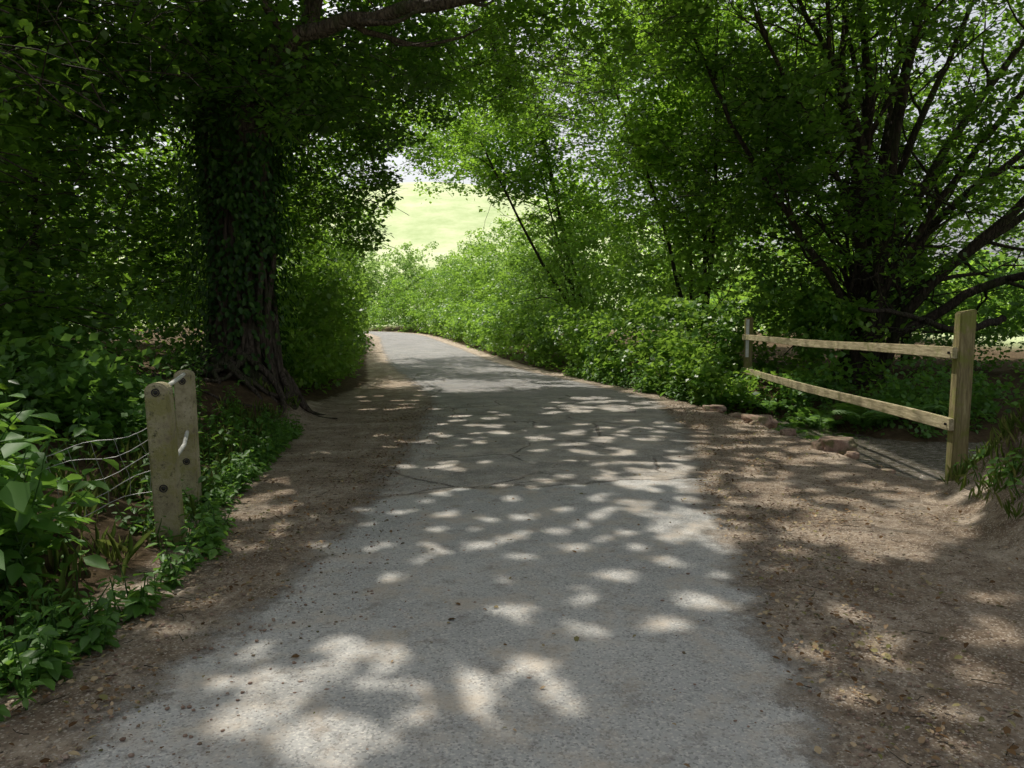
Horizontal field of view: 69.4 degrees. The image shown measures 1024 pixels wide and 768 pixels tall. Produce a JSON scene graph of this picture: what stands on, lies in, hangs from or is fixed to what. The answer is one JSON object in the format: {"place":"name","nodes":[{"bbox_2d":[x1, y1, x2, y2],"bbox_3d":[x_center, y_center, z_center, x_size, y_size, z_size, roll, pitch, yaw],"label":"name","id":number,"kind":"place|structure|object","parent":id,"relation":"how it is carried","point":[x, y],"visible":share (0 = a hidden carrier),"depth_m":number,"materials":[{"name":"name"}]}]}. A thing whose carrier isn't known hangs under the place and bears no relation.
{"place":"outdoors","nodes":[
{"label":"outdoors","id":0,"kind":"place"},
{"bbox_2d":[0,331,989,767],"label":"road","id":1,"kind":"structure","parent":0,"point":[606,679],"depth_m":3.39,"materials":[{"name":"grey asphalt"}]},
{"bbox_2d":[0,182,1023,767],"bbox_3d":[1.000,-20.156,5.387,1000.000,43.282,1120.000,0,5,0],"label":"ground","id":2,"kind":"structure","parent":0,"point":[448,220],"depth_m":5.54,"materials":[{"name":"soil"}]},
{"bbox_2d":[0,399,60,583],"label":"broadleaf plants","id":3,"kind":"object","parent":2,"relation":"on","point":[14,495],"visible":0.81,"depth_m":3.42,"materials":[{"name":"green plant"}]},
{"bbox_2d":[0,392,118,616],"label":"nettle plants","id":4,"kind":"object","parent":2,"relation":"on","point":[26,567],"visible":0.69,"depth_m":3.63,"materials":[{"name":"green plant"}]},
{"bbox_2d":[0,0,149,448],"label":"hazel tree","id":5,"kind":"object","parent":2,"relation":"on","point":[28,29],"visible":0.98,"depth_m":5.58,"materials":[{"name":"green plant"}]},
{"bbox_2d":[0,0,162,410],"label":"hazel tree","id":6,"kind":"object","parent":2,"relation":"on","point":[75,248],"visible":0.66,"depth_m":7.94,"materials":[{"name":"green plant"}]},
{"bbox_2d":[0,23,203,345],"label":"hazel tree","id":7,"kind":"object","parent":2,"relation":"on","point":[158,210],"visible":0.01,"depth_m":20.27,"materials":[{"name":"green plant"}]},
{"bbox_2d":[0,342,250,491],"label":"verge herbs","id":8,"kind":"object","parent":2,"relation":"on","point":[102,402],"visible":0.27,"depth_m":6.94,"materials":[{"name":"green plant"}]},
{"bbox_2d":[0,0,263,346],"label":"hazel tree","id":9,"kind":"object","parent":2,"relation":"on","point":[162,231],"visible":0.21,"depth_m":12.85,"materials":[{"name":"green plant"}]},
{"bbox_2d":[0,243,281,451],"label":"understorey bushes","id":10,"kind":"object","parent":2,"relation":"on","point":[72,370],"visible":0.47,"depth_m":6.79,"materials":[{"name":"green plant"}]},
{"bbox_2d":[0,374,301,657],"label":"verge grass","id":11,"kind":"structure","parent":2,"relation":"on","point":[130,551],"depth_m":5.20,"materials":[{"name":"green plant"}]},
{"bbox_2d":[0,396,305,720],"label":"verge herbs","id":12,"kind":"object","parent":2,"relation":"on","point":[48,652],"visible":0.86,"depth_m":3.57,"materials":[{"name":"green plant"}]},
{"bbox_2d":[144,382,185,546],"bbox_3d":[-2.177,0.628,4.659,0.154,1.285,0.127,-3,5,-8],"label":"concrete post","id":13,"kind":"object","parent":2,"relation":"on","point":[164,456],"visible":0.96,"depth_m":4.60,"materials":[{"name":"concrete"}]},
{"bbox_2d":[24,428,151,516],"bbox_3d":[-2.792,0.551,4.293,1.384,0.571,0.145,-3,5,-29],"label":"wire fence","id":14,"kind":"object","parent":13,"relation":"attached to","point":[100,470],"visible":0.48,"depth_m":4.50,"materials":[{"name":"grey metal"}]},
{"bbox_2d":[169,373,188,455],"bbox_3d":[-2.283,0.209,5.085,0.071,0.528,0.824,-1,5,-16],"label":"pipe rail","id":15,"kind":"object","parent":13,"relation":"attached to","point":[171,383],"visible":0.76,"depth_m":5.04,"materials":[{"name":"grey metal"}]},
{"bbox_2d":[174,369,201,506],"bbox_3d":[-2.431,0.534,5.556,0.138,1.283,0.127,-2,5,-8],"label":"concrete post","id":16,"kind":"object","parent":2,"relation":"on","point":[186,413],"visible":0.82,"depth_m":5.50,"materials":[{"name":"concrete"}]},
{"bbox_2d":[90,0,369,353],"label":"hazel tree","id":17,"kind":"object","parent":2,"relation":"on","point":[306,230],"visible":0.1,"depth_m":16.20,"materials":[{"name":"green plant"}]},
{"bbox_2d":[275,155,375,394],"bbox_3d":[-7.698,-4.857,31.022,3.648,7.558,39.706,-1,5,-11],"label":"roadside hedge","id":18,"kind":"object","parent":2,"relation":"on","point":[325,339],"visible":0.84,"depth_m":15.87,"materials":[{"name":"green plant"}]},
{"bbox_2d":[167,28,508,290],"bbox_3d":[-5.216,-6.258,27.591,14.443,13.895,9.949,-4,6,-37],"label":"sycamore tree","id":19,"kind":"object","parent":2,"relation":"on","point":[455,184],"visible":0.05,"depth_m":29.64,"materials":[{"name":"green plant"}]},
{"bbox_2d":[0,0,729,418],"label":"ivy clad tree","id":20,"kind":"object","parent":2,"relation":"on","point":[244,102],"visible":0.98,"depth_m":10.63,"materials":[{"name":"green plant"}]},
{"bbox_2d":[142,231,603,324],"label":"field hedge","id":21,"kind":"object","parent":2,"relation":"on","point":[404,262],"visible":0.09,"depth_m":66.70,"materials":[{"name":"green plant"}]},
{"bbox_2d":[0,402,1023,767],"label":"fallen leaves","id":22,"kind":"object","parent":2,"relation":"on","point":[816,748],"depth_m":3.80,"materials":[{"name":"brown plant"}]},
{"bbox_2d":[4,182,1023,339],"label":"distant trees","id":23,"kind":"object","parent":2,"relation":"on","point":[779,253],"visible":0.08,"depth_m":47.49,"materials":[{"name":"green plant"}]},
{"bbox_2d":[120,186,908,412],"bbox_3d":[-7.274,-5.606,42.848,21.292,7.657,65.236,-4,6,-38],"label":"roadside hedge","id":24,"kind":"object","parent":2,"relation":"on","point":[672,349],"visible":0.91,"depth_m":20.30,"materials":[{"name":"green plant"}]},
{"bbox_2d":[423,0,787,338],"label":"sycamore tree","id":25,"kind":"object","parent":2,"relation":"on","point":[525,175],"visible":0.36,"depth_m":26.26,"materials":[{"name":"green plant"}]},
{"bbox_2d":[419,0,860,357],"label":"sycamore tree","id":26,"kind":"object","parent":2,"relation":"on","point":[670,113],"visible":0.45,"depth_m":18.32,"materials":[{"name":"green plant"}]},
{"bbox_2d":[563,358,732,413],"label":"verge herbs","id":27,"kind":"object","parent":2,"relation":"on","point":[670,393],"visible":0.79,"depth_m":15.24,"materials":[{"name":"green plant"}]},
{"bbox_2d":[702,405,726,412],"bbox_3d":[3.305,0.413,12.073,0.370,0.128,0.270,0,5,0],"label":"rock","id":28,"kind":"object","parent":2,"relation":"on","point":[721,408],"visible":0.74,"depth_m":11.97,"materials":[{"name":"stone"}]},
{"bbox_2d":[728,412,745,418],"bbox_3d":[3.454,0.531,11.280,0.296,0.160,0.360,0,5,0],"label":"rock","id":29,"kind":"object","parent":2,"relation":"on","point":[736,414],"visible":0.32,"depth_m":11.20,"materials":[{"name":"stone"}]},
{"bbox_2d":[741,414,777,427],"bbox_3d":[3.506,0.534,10.477,0.407,0.176,0.360,0,5,0],"label":"rock","id":30,"kind":"object","parent":2,"relation":"on","point":[769,420],"visible":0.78,"depth_m":10.33,"materials":[{"name":"stone"}]},
{"bbox_2d":[738,399,802,412],"bbox_3d":[4.434,0.374,12.994,1.076,0.259,1.119,-3,6,-33],"label":"fern","id":31,"kind":"object","parent":2,"relation":"on","point":[769,404],"visible":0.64,"depth_m":12.81,"materials":[{"name":"green plant"}]},
{"bbox_2d":[780,428,796,435],"bbox_3d":[3.502,0.615,9.380,0.185,0.096,0.144,0,5,0],"label":"rock","id":32,"kind":"object","parent":2,"relation":"on","point":[788,432],"visible":0.82,"depth_m":9.33,"materials":[{"name":"stone"}]},
{"bbox_2d":[774,416,805,426],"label":"fern","id":33,"kind":"object","parent":2,"relation":"on","point":[794,420],"visible":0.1,"depth_m":12.28,"materials":[{"name":"green plant"}]},
{"bbox_2d":[772,422,809,431],"bbox_3d":[4.191,0.794,11.656,1.275,0.324,1.602,1,5,12],"label":"fern","id":34,"kind":"object","parent":2,"relation":"on","point":[801,430],"visible":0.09,"depth_m":11.38,"materials":[{"name":"green plant"}]},
{"bbox_2d":[803,435,819,438],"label":"fern","id":35,"kind":"object","parent":2,"relation":"on","point":[815,437],"visible":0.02,"depth_m":10.65,"materials":[{"name":"green plant"}]},
{"bbox_2d":[782,407,850,432],"bbox_3d":[4.835,0.585,11.793,1.395,0.345,1.460,-2,5,-26],"label":"fern","id":36,"kind":"object","parent":2,"relation":"on","point":[819,419],"visible":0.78,"depth_m":11.57,"materials":[{"name":"green plant"}]},
{"bbox_2d":[630,0,1023,388],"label":"multi stemmed tree","id":37,"kind":"object","parent":2,"relation":"on","point":[867,225],"visible":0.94,"depth_m":13.38,"materials":[{"name":"green plant"}]},
{"bbox_2d":[796,431,858,438],"bbox_3d":[4.521,0.892,10.748,1.513,0.322,1.598,0,5,0],"label":"fern","id":38,"kind":"object","parent":2,"relation":"on","point":[847,434],"visible":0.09,"depth_m":10.99,"materials":[{"name":"green plant"}]},
{"bbox_2d":[811,436,857,454],"bbox_3d":[3.626,0.721,8.286,0.444,0.240,0.288,0,5,0],"label":"rock","id":39,"kind":"object","parent":2,"relation":"on","point":[842,445],"visible":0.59,"depth_m":8.16,"materials":[{"name":"stone"}]},
{"bbox_2d":[677,383,1023,520],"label":"bank grass","id":40,"kind":"structure","parent":2,"relation":"on","point":[1005,426],"depth_m":5.71,"materials":[{"name":"green plant"}]},
{"bbox_2d":[844,451,859,459],"bbox_3d":[3.622,0.758,7.887,0.130,0.080,0.108,0,5,0],"label":"rock","id":41,"kind":"object","parent":2,"relation":"on","point":[854,455],"visible":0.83,"depth_m":7.84,"materials":[{"name":"stone"}]},
{"bbox_2d":[683,0,1023,360],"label":"hazel tree","id":42,"kind":"object","parent":2,"relation":"on","point":[945,233],"visible":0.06,"depth_m":18.88,"materials":[{"name":"green plant"}]},
{"bbox_2d":[741,309,976,479],"bbox_3d":[4.346,-0.030,10.684,0.216,1.932,8.048,0,5,4],"label":"wooden fence","id":43,"kind":"object","parent":2,"relation":"on","point":[956,422],"visible":0.98,"depth_m":6.96,"materials":[{"name":"brown wood"}]},
{"bbox_2d":[708,248,1023,439],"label":"streamside bushes","id":44,"kind":"object","parent":2,"relation":"on","point":[942,393],"visible":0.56,"depth_m":13.48,"materials":[{"name":"green plant"}]},
{"bbox_2d":[825,403,914,430],"bbox_3d":[5.242,0.509,11.001,1.532,0.380,1.650,-4,6,-43],"label":"fern","id":45,"kind":"object","parent":2,"relation":"on","point":[849,412],"visible":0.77,"depth_m":10.92,"materials":[{"name":"green plant"}]},
{"bbox_2d":[746,379,1010,448],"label":"streamside herbs","id":46,"kind":"object","parent":2,"relation":"on","point":[978,425],"visible":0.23,"depth_m":12.53,"materials":[{"name":"green plant"}]},
{"bbox_2d":[880,468,895,473],"bbox_3d":[3.682,0.877,7.295,0.165,0.080,0.144,0,5,0],"label":"rock","id":47,"kind":"object","parent":2,"relation":"on","point":[891,471],"visible":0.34,"depth_m":7.22,"materials":[{"name":"stone"}]},
{"bbox_2d":[860,398,975,421],"bbox_3d":[5.918,0.384,10.899,1.493,0.343,1.449,-3,6,-37],"label":"fern","id":48,"kind":"object","parent":2,"relation":"on","point":[938,407],"visible":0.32,"depth_m":10.65,"materials":[{"name":"green plant"}]},
{"bbox_2d":[953,446,1023,497],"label":"bank herbs","id":49,"kind":"object","parent":2,"relation":"on","point":[1007,470],"visible":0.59,"depth_m":5.43,"materials":[{"name":"green plant"}]},
{"bbox_2d":[0,404,1023,767],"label":"gravel","id":50,"kind":"structure","parent":0,"point":[958,762],"depth_m":3.68,"materials":[{"name":"gravel"}]},
{"bbox_2d":[21,0,1023,272],"label":"sky","id":51,"kind":"structure","parent":0,"point":[408,178],"materials":[{"name":"white"}]},
{"bbox_2d":[774,419,990,479],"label":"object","id":52,"kind":"structure","parent":0,"point":[918,460],"depth_m":9.47,"materials":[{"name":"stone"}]}
]}

